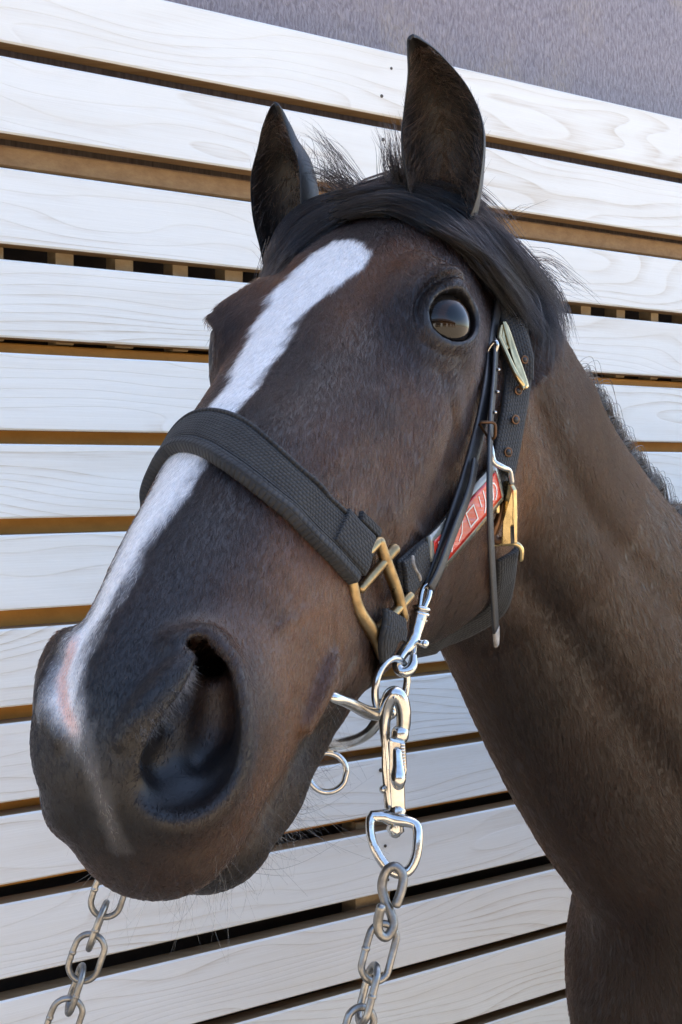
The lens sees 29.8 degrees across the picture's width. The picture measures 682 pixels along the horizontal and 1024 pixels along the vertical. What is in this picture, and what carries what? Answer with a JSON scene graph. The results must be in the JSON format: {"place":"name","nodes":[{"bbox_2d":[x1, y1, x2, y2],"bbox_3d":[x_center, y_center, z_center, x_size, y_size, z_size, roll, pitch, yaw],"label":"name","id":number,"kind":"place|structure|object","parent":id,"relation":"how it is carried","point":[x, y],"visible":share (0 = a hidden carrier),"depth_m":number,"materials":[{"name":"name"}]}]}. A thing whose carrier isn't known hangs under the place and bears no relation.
{"place":"outdoors","nodes":[
{"label":"outdoors","id":0,"kind":"place"},
{"label":"ground","id":1,"kind":"structure","parent":0,"visible":0},
{"bbox_2d":[0,0,681,1023],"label":"board wall","id":2,"kind":"structure","parent":1,"relation":"on","point":[130,132],"depth_m":1.92,"materials":[{"name":"white wood"}]},
{"bbox_2d":[29,34,681,1023],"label":"horse","id":3,"kind":"object","parent":1,"relation":"on","point":[205,658],"visible":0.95,"depth_m":0.87},
{"bbox_2d":[139,288,533,690],"bbox_3d":[-0.005,-0.077,0.893,0.218,0.398,0.384,1,2,30],"label":"halter","id":4,"kind":"object","parent":3,"relation":"attached to","point":[265,468],"visible":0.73,"depth_m":0.75,"materials":[{"name":"black leather"}]},
{"bbox_2d":[310,655,410,794],"bbox_3d":[-0.033,0.131,0.795,0.162,0.094,0.084,2,3,44],"label":"bit","id":5,"kind":"object","parent":3,"relation":"attached to","point":[368,712],"visible":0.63,"depth_m":0.76,"materials":[{"name":"metal"}]},
{"bbox_2d":[44,879,125,1023],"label":"tie chain","id":6,"kind":"object","parent":5,"relation":"hanging from","point":[71,999],"visible":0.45,"depth_m":0.86,"materials":[{"name":"metal"}]},
{"bbox_2d":[342,686,422,1023],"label":"tie chain","id":7,"kind":"object","parent":5,"relation":"hanging from","point":[394,817],"visible":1,"depth_m":0.73,"materials":[{"name":"metal"}]},
{"bbox_2d":[392,294,500,677],"bbox_3d":[0.092,-0.040,0.872,0.034,0.273,0.247,1,2,22],"label":"bridle strap","id":8,"kind":"object","parent":3,"relation":"hanging from","point":[419,612],"visible":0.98,"depth_m":0.85,"materials":[{"name":"black leather"}]},
{"bbox_2d":[165,0,681,118],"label":"sheet wall","id":9,"kind":"structure","parent":1,"relation":"on","point":[627,53],"depth_m":2.53,"materials":[{"name":"grey"}]}
]}

